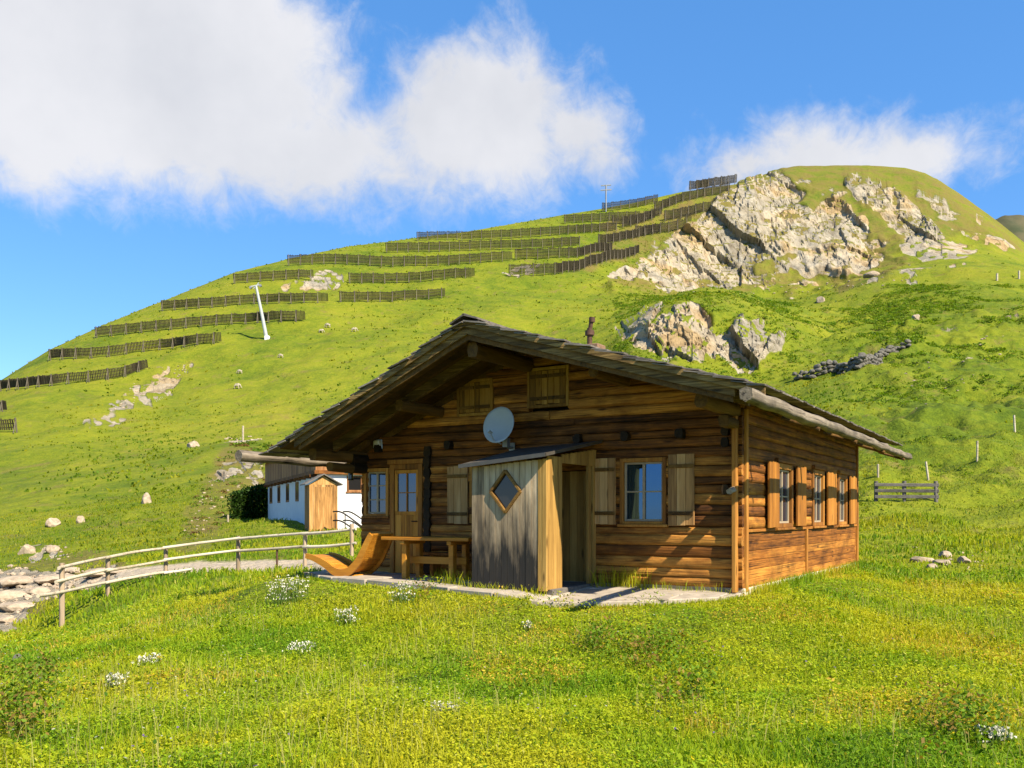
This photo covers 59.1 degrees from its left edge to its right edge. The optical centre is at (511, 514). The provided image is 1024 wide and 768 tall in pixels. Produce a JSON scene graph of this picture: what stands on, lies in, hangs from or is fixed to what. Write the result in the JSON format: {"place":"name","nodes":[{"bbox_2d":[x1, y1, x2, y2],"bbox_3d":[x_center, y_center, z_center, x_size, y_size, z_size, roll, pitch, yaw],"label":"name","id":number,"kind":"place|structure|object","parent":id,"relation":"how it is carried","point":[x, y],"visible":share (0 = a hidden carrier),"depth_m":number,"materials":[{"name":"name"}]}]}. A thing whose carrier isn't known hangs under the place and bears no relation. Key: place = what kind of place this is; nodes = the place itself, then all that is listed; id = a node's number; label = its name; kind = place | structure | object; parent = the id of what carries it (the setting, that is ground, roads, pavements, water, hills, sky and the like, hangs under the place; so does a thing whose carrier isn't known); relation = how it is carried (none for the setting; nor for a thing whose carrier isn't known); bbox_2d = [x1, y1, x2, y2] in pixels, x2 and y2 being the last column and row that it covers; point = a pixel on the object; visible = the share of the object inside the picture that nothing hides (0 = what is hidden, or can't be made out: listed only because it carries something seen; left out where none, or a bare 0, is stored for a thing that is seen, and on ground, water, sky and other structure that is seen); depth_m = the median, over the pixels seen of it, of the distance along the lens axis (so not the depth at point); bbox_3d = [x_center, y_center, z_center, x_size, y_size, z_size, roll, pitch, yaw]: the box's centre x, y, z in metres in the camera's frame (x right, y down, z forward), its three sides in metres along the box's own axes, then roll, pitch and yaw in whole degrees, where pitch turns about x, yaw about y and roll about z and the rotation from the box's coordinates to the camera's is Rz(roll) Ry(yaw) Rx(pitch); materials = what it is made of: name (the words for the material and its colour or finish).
{"place":"outdoors","nodes":[
{"label":"outdoors","id":0,"kind":"place"},
{"bbox_2d":[0,165,1023,767],"bbox_3d":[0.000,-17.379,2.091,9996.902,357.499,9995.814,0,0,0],"label":"ground","id":1,"kind":"structure","parent":0,"point":[808,231],"depth_m":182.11,"materials":[{"name":"plant"}]},
{"bbox_2d":[0,400,6,411],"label":"snow fence","id":2,"kind":"object","parent":1,"relation":"on","point":[3,405],"visible":0.96,"depth_m":177.28,"materials":[{"name":"wood"}]},
{"bbox_2d":[0,615,16,623],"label":"bank slab","id":3,"kind":"structure","parent":1,"relation":"on","point":[5,618],"depth_m":25.15,"materials":[{"name":"stone"}]},
{"bbox_2d":[0,418,17,432],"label":"snow fence","id":4,"kind":"object","parent":1,"relation":"on","point":[3,425],"visible":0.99,"depth_m":152.25,"materials":[{"name":"brown wood"}]},
{"bbox_2d":[0,590,25,599],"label":"bank slab","id":5,"kind":"structure","parent":1,"relation":"on","point":[8,595],"depth_m":29.29,"materials":[{"name":"stone"}]},
{"bbox_2d":[0,575,33,587],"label":"bank slab","id":6,"kind":"structure","parent":1,"relation":"on","point":[10,581],"depth_m":31.41,"materials":[{"name":"stone"}]},
{"bbox_2d":[12,653,21,660],"bbox_3d":[-6.506,1.893,11.873,0.158,0.144,0.116,0,0,27],"label":"boulder","id":7,"kind":"object","parent":1,"relation":"on","point":[15,656],"visible":0.24,"depth_m":11.85,"materials":[{"name":"stone"}]},
{"bbox_2d":[0,601,35,611],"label":"bank slab","id":8,"kind":"structure","parent":1,"relation":"on","point":[11,606],"depth_m":27.39,"materials":[{"name":"stone"}]},
{"bbox_2d":[17,544,35,554],"bbox_3d":[-23.824,1.711,44.440,0.847,0.565,0.670,0,0,0],"label":"boulder","id":9,"kind":"object","parent":1,"relation":"on","point":[27,549],"visible":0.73,"depth_m":44.16,"materials":[{"name":"stone"}]},
{"bbox_2d":[24,586,50,594],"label":"bank slab","id":10,"kind":"structure","parent":1,"relation":"on","point":[37,590],"depth_m":29.69,"materials":[{"name":"stone"}]},
{"bbox_2d":[45,545,59,552],"bbox_3d":[-22.308,1.657,43.819,0.666,0.368,0.467,0,0,0],"label":"boulder","id":11,"kind":"object","parent":1,"relation":"on","point":[49,548],"visible":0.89,"depth_m":43.66,"materials":[{"name":"stone"}]},
{"bbox_2d":[45,518,60,526],"bbox_3d":[-30.908,0.530,60.812,0.802,0.723,0.889,0,0,0],"label":"boulder","id":12,"kind":"object","parent":1,"relation":"on","point":[52,522],"visible":0.83,"depth_m":60.57,"materials":[{"name":"stone"}]},
{"bbox_2d":[33,574,74,583],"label":"bank slab","id":13,"kind":"structure","parent":1,"relation":"on","point":[51,578],"depth_m":31.33,"materials":[{"name":"stone"}]},
{"bbox_2d":[57,567,79,572],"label":"bank slab","id":14,"kind":"structure","parent":1,"relation":"on","point":[68,569],"depth_m":32.71,"materials":[{"name":"stone"}]},
{"bbox_2d":[0,359,147,391],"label":"snow fence","id":15,"kind":"object","parent":1,"relation":"on","point":[38,380],"visible":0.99,"depth_m":208.29,"materials":[{"name":"brown wood"}]},
{"bbox_2d":[76,516,84,523],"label":"boulder","id":16,"kind":"object","parent":1,"relation":"on","point":[80,519],"visible":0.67,"depth_m":61.11,"materials":[{"name":"stone"}]},
{"bbox_2d":[75,583,89,590],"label":"bank slab","id":17,"kind":"structure","parent":1,"relation":"on","point":[80,585],"depth_m":28.15,"materials":[{"name":"stone"}]},
{"bbox_2d":[84,568,104,576],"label":"bank slab","id":18,"kind":"structure","parent":1,"relation":"on","point":[98,574],"depth_m":30.26,"materials":[{"name":"stone"}]},
{"bbox_2d":[104,569,126,572],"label":"bank slab","id":19,"kind":"structure","parent":1,"relation":"on","point":[118,571],"depth_m":29.41,"materials":[{"name":"stone"}]},
{"bbox_2d":[104,672,130,688],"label":"flower clump","id":20,"kind":"object","parent":1,"relation":"on","point":[115,677],"visible":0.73,"depth_m":8.73,"materials":[{"name":"white plant"}]},
{"bbox_2d":[48,332,220,360],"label":"snow fence","id":21,"kind":"object","parent":1,"relation":"on","point":[170,342],"visible":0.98,"depth_m":235.10,"materials":[{"name":"wood"}]},
{"bbox_2d":[141,493,151,503],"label":"boulder","id":22,"kind":"object","parent":1,"relation":"on","point":[146,497],"visible":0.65,"depth_m":68.73,"materials":[{"name":"stone"}]},
{"bbox_2d":[131,652,163,665],"bbox_3d":[-4.184,1.686,10.420,0.375,0.179,0.339,0,0,0],"label":"flower clump","id":23,"kind":"object","parent":1,"relation":"on","point":[147,658],"visible":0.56,"depth_m":10.39,"materials":[{"name":"white plant"}]},
{"bbox_2d":[187,441,199,447],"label":"boulder","id":24,"kind":"object","parent":1,"relation":"on","point":[193,444],"visible":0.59,"depth_m":117.60,"materials":[{"name":"stone"}]},
{"bbox_2d":[36,524,356,626],"bbox_3d":[-8.577,1.701,24.275,7.624,2.918,4.517,0,0,-30],"label":"rail fence","id":25,"kind":"object","parent":1,"relation":"on","point":[62,591],"visible":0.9,"depth_m":24.75,"materials":[{"name":"grey wood"}]},
{"bbox_2d":[94,310,304,337],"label":"snow fence","id":26,"kind":"object","parent":1,"relation":"on","point":[256,316],"visible":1,"depth_m":255.91,"materials":[{"name":"brown wood"}]},
{"bbox_2d":[242,426,243,441],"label":"wooden post","id":27,"kind":"object","parent":1,"relation":"on","point":[242,433],"visible":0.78,"depth_m":106.64,"materials":[{"name":"grey wood"}]},
{"bbox_2d":[161,292,327,310],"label":"snow fence","id":28,"kind":"object","parent":1,"relation":"on","point":[290,297],"visible":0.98,"depth_m":275.88,"materials":[{"name":"brown wood"}]},
{"bbox_2d":[222,483,267,518],"bbox_3d":[-16.967,-0.960,59.075,1.656,2.720,5.236,0,0,15],"label":"hedge","id":29,"kind":"object","parent":1,"relation":"on","point":[247,498],"visible":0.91,"depth_m":58.62,"materials":[{"name":"green plant"}]},
{"bbox_2d":[249,282,269,339],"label":"lift pylon","id":30,"kind":"object","parent":1,"relation":"on","point":[266,336],"visible":0.92,"depth_m":236.79,"materials":[{"name":"metal"}]},
{"bbox_2d":[233,269,313,282],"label":"snow fence","id":31,"kind":"object","parent":1,"relation":"on","point":[302,273],"visible":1,"depth_m":303.78,"materials":[{"name":"brown wood"}]},
{"bbox_2d":[276,550,277,566],"bbox_3d":[-6.660,1.348,25.590,0.060,0.820,0.052,0,0,0],"label":"marker stake","id":32,"kind":"object","parent":1,"relation":"on","point":[276,558],"visible":0.59,"depth_m":25.57,"materials":[{"name":"wood"}]},
{"bbox_2d":[264,572,308,605],"bbox_3d":[-3.755,1.254,15.014,0.706,0.576,0.706,0,0,0],"label":"flower clump","id":33,"kind":"object","parent":1,"relation":"on","point":[281,592],"visible":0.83,"depth_m":14.96,"materials":[{"name":"white plant"}]},
{"bbox_2d":[282,640,316,655],"bbox_3d":[-2.563,1.620,10.931,0.373,0.190,0.371,0,0,0],"label":"flower clump","id":34,"kind":"object","parent":1,"relation":"on","point":[295,646],"visible":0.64,"depth_m":10.91,"materials":[{"name":"white plant"}]},
{"bbox_2d":[260,463,361,531],"bbox_3d":[-9.150,-1.683,50.958,8.280,5.725,19.450,0,0,-23],"label":"white farmhouse","id":35,"kind":"object","parent":1,"relation":"on","point":[309,498],"visible":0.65,"depth_m":42.64,"materials":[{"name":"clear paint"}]},
{"bbox_2d":[269,487,271,503],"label":"window","id":36,"kind":"structure","parent":35,"relation":"in","point":[270,489],"depth_m":57.13,"materials":[{"name":"black glass"}]},
{"bbox_2d":[277,486,279,502],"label":"window","id":37,"kind":"structure","parent":35,"relation":"in","point":[278,487],"depth_m":53.88,"materials":[{"name":"black glass"}]},
{"bbox_2d":[286,484,288,501],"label":"window","id":38,"kind":"structure","parent":35,"relation":"in","point":[287,485],"depth_m":50.52,"materials":[{"name":"black glass"}]},
{"bbox_2d":[295,482,298,500],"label":"window","id":39,"kind":"structure","parent":35,"relation":"in","point":[296,483],"depth_m":47.56,"materials":[{"name":"black glass"}]},
{"bbox_2d":[346,476,361,492],"bbox_3d":[-7.436,-1.440,42.683,0.850,0.800,0.150,0,0,-23],"label":"window","id":40,"kind":"structure","parent":35,"relation":"in","point":[354,486],"depth_m":42.69,"materials":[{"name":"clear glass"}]},
{"bbox_2d":[334,605,359,626],"bbox_3d":[-2.356,1.453,12.874,0.384,0.312,0.375,0,0,0],"label":"flower clump","id":41,"kind":"object","parent":1,"relation":"on","point":[346,611],"visible":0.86,"depth_m":12.84,"materials":[{"name":"white plant"}]},
{"bbox_2d":[333,511,360,528],"bbox_3d":[-6.941,1.029,40.608,1.882,2.442,1.188,0,0,12],"label":"stair flight","id":42,"kind":"object","parent":1,"relation":"on","point":[353,522],"visible":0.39,"depth_m":40.23,"materials":[{"name":"metal"}]},
{"bbox_2d":[339,287,444,301],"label":"snow fence","id":43,"kind":"object","parent":1,"relation":"on","point":[404,295],"visible":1,"depth_m":283.12,"materials":[{"name":"brown wood"}]},
{"bbox_2d":[287,251,506,266],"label":"snow fence","id":44,"kind":"object","parent":1,"relation":"on","point":[404,259],"visible":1,"depth_m":333.77,"materials":[{"name":"wood"}]},
{"bbox_2d":[389,582,415,606],"bbox_3d":[-1.666,1.222,13.671,0.449,0.377,0.439,0,0,0],"label":"flower clump","id":45,"kind":"object","parent":1,"relation":"on","point":[397,595],"visible":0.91,"depth_m":13.64,"materials":[{"name":"plant"}]},
{"bbox_2d":[348,267,474,283],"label":"snow fence","id":46,"kind":"object","parent":1,"relation":"on","point":[423,275],"visible":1,"depth_m":313.08,"materials":[{"name":"wood"}]},
{"bbox_2d":[417,231,459,240],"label":"snow fence","id":47,"kind":"object","parent":1,"relation":"on","point":[434,234],"visible":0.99,"depth_m":387.01,"materials":[{"name":"wood"}]},
{"bbox_2d":[430,700,459,716],"bbox_3d":[-0.554,1.598,7.368,0.256,0.169,0.248,0,0,0],"label":"flower clump","id":48,"kind":"object","parent":1,"relation":"on","point":[440,705],"visible":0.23,"depth_m":7.35,"materials":[{"name":"white plant"}]},
{"bbox_2d":[385,236,579,252],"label":"snow fence","id":49,"kind":"object","parent":1,"relation":"on","point":[441,245],"visible":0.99,"depth_m":364.51,"materials":[{"name":"brown wood"}]},
{"bbox_2d":[0,255,1000,624],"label":"rubble","id":50,"kind":"object","parent":1,"relation":"on","point":[48,585],"visible":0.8,"depth_m":32.72,"materials":[{"name":"stone"}]},
{"bbox_2d":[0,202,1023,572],"bbox_3d":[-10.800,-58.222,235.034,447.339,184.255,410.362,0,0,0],"label":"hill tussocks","id":51,"kind":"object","parent":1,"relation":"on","point":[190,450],"visible":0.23,"depth_m":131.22,"materials":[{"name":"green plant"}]},
{"bbox_2d":[303,570,740,607],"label":"terrace","id":52,"kind":"structure","parent":1,"relation":"on","point":[607,595],"depth_m":14.09,"materials":[{"name":"stone"}]},
{"bbox_2d":[305,532,394,575],"bbox_3d":[-3.032,0.740,16.885,1.533,0.840,0.720,0,0,27],"label":"garden lounger","id":53,"kind":"object","parent":52,"relation":"on","point":[371,555],"visible":0.91,"depth_m":16.73,"materials":[{"name":"orange wood"}]},
{"bbox_2d":[381,536,471,580],"bbox_3d":[-1.375,0.765,16.067,1.900,0.750,0.684,0,0,31],"label":"wooden table","id":54,"kind":"object","parent":52,"relation":"on","point":[452,560],"visible":0.78,"depth_m":15.96,"materials":[{"name":"brown wood"}]},
{"bbox_2d":[423,552,471,576],"bbox_3d":[-0.821,0.915,16.401,1.900,0.450,0.330,0,0,31],"label":"wooden bench","id":55,"kind":"object","parent":52,"relation":"on","point":[433,567],"visible":0.4,"depth_m":16.65,"materials":[{"name":"brown wood"}]},
{"bbox_2d":[521,620,533,631],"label":"flower clump","id":56,"kind":"object","parent":1,"relation":"on","point":[528,626],"visible":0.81,"depth_m":11.64,"materials":[{"name":"white plant"}]},
{"bbox_2d":[461,222,616,240],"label":"snow fence","id":57,"kind":"object","parent":1,"relation":"on","point":[593,227],"visible":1,"depth_m":386.53,"materials":[{"name":"brown wood"}]},
{"bbox_2d":[517,242,611,259],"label":"snow fence","id":58,"kind":"object","parent":1,"relation":"on","point":[590,248],"visible":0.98,"depth_m":351.56,"materials":[{"name":"brown wood"}]},
{"bbox_2d":[235,313,911,595],"bbox_3d":[2.167,-1.153,18.998,9.879,5.407,13.790,0,0,31],"label":"log cabin","id":59,"kind":"object","parent":1,"relation":"on","point":[672,474],"visible":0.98,"depth_m":15.14,"materials":[{"name":"wood"}]},
{"bbox_2d":[346,473,354,480],"bbox_3d":[-3.172,-0.850,18.014,0.338,0.320,0.241,0,0,-14],"label":"wall lantern","id":60,"kind":"object","parent":59,"relation":"attached to","point":[350,476],"depth_m":17.96,"materials":[{"name":"metal"}]},
{"bbox_2d":[361,468,389,517],"bbox_3d":[-2.649,-0.427,17.803,0.680,0.985,0.190,0,0,31],"label":"window","id":61,"kind":"structure","parent":59,"relation":"in","point":[378,502],"depth_m":17.79,"materials":[{"name":"white paint"}]},
{"bbox_2d":[373,439,382,448],"bbox_3d":[-2.636,-1.380,17.691,0.180,0.200,0.112,0,0,31],"label":"wall lamp","id":62,"kind":"object","parent":59,"relation":"attached to","point":[377,442],"visible":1,"depth_m":17.65,"materials":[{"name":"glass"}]},
{"bbox_2d":[395,469,417,573],"bbox_3d":[-2.030,0.125,17.378,0.570,1.990,0.125,0,0,31],"label":"door","id":63,"kind":"structure","parent":59,"relation":"in","point":[406,481],"depth_m":17.40,"materials":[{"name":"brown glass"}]},
{"bbox_2d":[469,466,477,522],"bbox_3d":[-0.421,-0.375,16.463,0.780,1.050,0.130,0,0,31],"label":"window","id":64,"kind":"structure","parent":59,"relation":"in","point":[470,468],"depth_m":16.59,"materials":[{"name":"brown wood"}]},
{"bbox_2d":[483,407,514,450],"bbox_3d":[-0.199,-1.506,15.868,0.587,0.793,0.542,0,0,-11],"label":"satellite dish","id":65,"kind":"object","parent":59,"relation":"attached to","point":[498,425],"visible":0.99,"depth_m":15.86,"materials":[{"name":"metal"}]},
{"bbox_2d":[489,470,521,512],"bbox_3d":[-0.103,-0.370,14.193,0.579,0.684,0.058,0,0,31],"label":"diamond window","id":66,"kind":"structure","parent":59,"relation":"in","point":[505,491],"depth_m":14.21,"materials":[{"name":"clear glass"}]},
{"bbox_2d":[562,471,585,581],"bbox_3d":[1.068,0.195,15.577,0.646,1.890,0.040,0,0,31],"label":"door","id":67,"kind":"structure","parent":59,"relation":"in","point":[574,482],"depth_m":15.55,"materials":[{"name":"brown wood"}]},
{"bbox_2d":[617,457,668,526],"bbox_3d":[2.172,-0.373,14.877,0.880,1.135,0.190,0,0,31],"label":"window","id":68,"kind":"structure","parent":59,"relation":"in","point":[643,485],"depth_m":14.87,"materials":[{"name":"white paint"}]},
{"bbox_2d":[776,463,795,529],"bbox_3d":[4.809,-0.323,16.090,0.190,1.175,1.200,0,0,31],"label":"window","id":69,"kind":"structure","parent":59,"relation":"in","point":[786,471],"depth_m":16.38,"materials":[{"name":"white paint"}]},
{"bbox_2d":[809,469,826,527],"bbox_3d":[6.181,-0.323,18.352,0.190,1.175,1.070,0,0,31],"label":"window","id":70,"kind":"structure","parent":59,"relation":"in","point":[817,516],"depth_m":18.54,"materials":[{"name":"white paint"}]},
{"bbox_2d":[837,474,848,526],"bbox_3d":[7.413,-0.323,20.382,0.190,1.175,1.020,0,0,31],"label":"window","id":71,"kind":"structure","parent":59,"relation":"in","point":[842,479],"depth_m":20.58,"materials":[{"name":"white paint"}]},
{"bbox_2d":[509,245,638,275],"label":"snow fence","id":72,"kind":"object","parent":1,"relation":"on","point":[579,264],"visible":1,"depth_m":339.89,"materials":[{"name":"brown wood"}]},
{"bbox_2d":[178,283,1023,537],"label":"shrubs","id":73,"kind":"object","parent":1,"relation":"on","point":[929,306],"visible":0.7,"depth_m":174.43,"materials":[{"name":"green plant"}]},
{"bbox_2d":[564,211,639,222],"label":"snow fence","id":74,"kind":"object","parent":1,"relation":"on","point":[591,217],"visible":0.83,"depth_m":412.10,"materials":[{"name":"brown wood"}]},
{"bbox_2d":[600,184,611,211],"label":"summit mast","id":75,"kind":"object","parent":1,"relation":"on","point":[605,189],"visible":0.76,"depth_m":429.08,"materials":[{"name":"metal"}]},
{"bbox_2d":[598,223,658,242],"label":"snow fence","id":76,"kind":"object","parent":1,"relation":"on","point":[619,236],"visible":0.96,"depth_m":391.25,"materials":[{"name":"wood"}]},
{"bbox_2d":[602,194,657,209],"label":"snow fence","id":77,"kind":"object","parent":1,"relation":"on","point":[629,202],"visible":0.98,"depth_m":430.64,"materials":[{"name":"wood"}]},
{"bbox_2d":[612,207,661,222],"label":"snow fence","id":78,"kind":"object","parent":1,"relation":"on","point":[659,211],"visible":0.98,"depth_m":410.85,"materials":[{"name":"brown wood"}]},
{"bbox_2d":[622,209,654,226],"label":"snow fence","id":79,"kind":"object","parent":1,"relation":"on","point":[638,218],"visible":1,"depth_m":410.54,"materials":[{"name":"wood"}]},
{"bbox_2d":[635,214,691,236],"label":"snow fence","id":80,"kind":"object","parent":1,"relation":"on","point":[652,229],"visible":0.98,"depth_m":404.77,"materials":[{"name":"brown wood"}]},
{"bbox_2d":[664,198,714,219],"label":"snow fence","id":81,"kind":"object","parent":1,"relation":"on","point":[689,208],"visible":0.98,"depth_m":419.23,"materials":[{"name":"brown wood"}]},
{"bbox_2d":[654,182,729,209],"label":"snow fence","id":82,"kind":"object","parent":1,"relation":"on","point":[671,200],"visible":0.97,"depth_m":433.53,"materials":[{"name":"wood"}]},
{"bbox_2d":[689,174,736,189],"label":"snow fence","id":83,"kind":"object","parent":1,"relation":"on","point":[702,183],"visible":0.91,"depth_m":458.20,"materials":[{"name":"grey wood"}]},
{"bbox_2d":[816,296,824,302],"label":"boulder","id":84,"kind":"object","parent":1,"relation":"on","point":[820,299],"visible":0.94,"depth_m":264.59,"materials":[{"name":"stone"}]},
{"bbox_2d":[792,339,910,379],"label":"dry stone wall","id":85,"kind":"structure","parent":1,"relation":"on","point":[862,359],"depth_m":134.49,"materials":[{"name":"grey stone"}]},
{"bbox_2d":[863,271,879,277],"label":"boulder","id":86,"kind":"object","parent":1,"relation":"on","point":[870,274],"visible":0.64,"depth_m":283.65,"materials":[{"name":"stone"}]},
{"bbox_2d":[874,481,938,501],"bbox_3d":[18.325,-0.950,41.994,2.779,1.287,0.225,0,0,22],"label":"paddock fence","id":87,"kind":"object","parent":1,"relation":"on","point":[904,490],"visible":0.84,"depth_m":41.89,"materials":[{"name":"grey wood"}]},
{"bbox_2d":[912,314,919,319],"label":"boulder","id":88,"kind":"object","parent":1,"relation":"on","point":[917,316],"visible":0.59,"depth_m":197.86,"materials":[{"name":"stone"}]},
{"bbox_2d":[909,556,933,562],"bbox_3d":[10.935,1.196,24.075,0.578,0.194,0.410,0,0,0],"label":"flat stone","id":89,"kind":"object","parent":1,"relation":"on","point":[915,558],"visible":0.56,"depth_m":23.93,"materials":[{"name":"grey stone"}]},
{"bbox_2d":[925,461,928,479],"bbox_3d":[23.842,-2.401,51.825,0.295,1.349,0.116,0,0,0],"label":"wooden post","id":90,"kind":"object","parent":1,"relation":"on","point":[926,467],"visible":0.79,"depth_m":51.77,"materials":[{"name":"grey wood"}]},
{"bbox_2d":[926,563,937,568],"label":"flat stone","id":91,"kind":"object","parent":1,"relation":"on","point":[930,565],"visible":0.67,"depth_m":22.26,"materials":[{"name":"grey stone"}]},
{"bbox_2d":[932,559,950,564],"bbox_3d":[10.989,1.224,23.094,0.427,0.180,0.621,0,0,0],"label":"flat stone","id":92,"kind":"object","parent":1,"relation":"on","point":[939,561],"visible":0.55,"depth_m":22.90,"materials":[{"name":"grey stone"}]},
{"bbox_2d":[939,551,951,557],"bbox_3d":[11.872,1.083,24.766,0.354,0.209,0.505,0,0,0],"label":"flat stone","id":93,"kind":"object","parent":1,"relation":"on","point":[944,555],"visible":0.66,"depth_m":24.62,"materials":[{"name":"grey stone"}]},
{"bbox_2d":[957,556,970,563],"bbox_3d":[11.614,1.162,23.199,0.310,0.213,0.498,0,0,0],"label":"flat stone","id":94,"kind":"object","parent":1,"relation":"on","point":[963,559],"visible":0.64,"depth_m":23.08,"materials":[{"name":"grey stone"}]},
{"bbox_2d":[976,441,977,461],"bbox_3d":[30.295,-4.022,58.806,0.147,1.604,0.130,0,0,0],"label":"wooden post","id":95,"kind":"object","parent":1,"relation":"on","point":[976,451],"visible":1,"depth_m":58.77,"materials":[{"name":"grey wood"}]},
{"bbox_2d":[974,724,1016,748],"bbox_3d":[3.332,1.529,6.240,0.238,0.173,0.224,0,0,0],"label":"flower clump","id":96,"kind":"object","parent":1,"relation":"on","point":[993,736],"visible":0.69,"depth_m":6.20,"materials":[{"name":"white plant"}]},
{"bbox_2d":[1013,415,1015,431],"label":"wooden post","id":97,"kind":"object","parent":1,"relation":"on","point":[1014,424],"visible":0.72,"depth_m":72.40,"materials":[{"name":"grey wood"}]},
{"bbox_2d":[0,0,1023,379],"label":"sky","id":98,"kind":"structure","parent":0,"point":[152,152],"materials":[{"name":"blue"}]},
{"bbox_2d":[995,215,1023,241],"bbox_3d":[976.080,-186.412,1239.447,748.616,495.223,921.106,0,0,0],"label":"hill","id":99,"kind":"structure","parent":0,"point":[1014,224],"depth_m":1283.95,"materials":[{"name":"green plant"}]}
]}

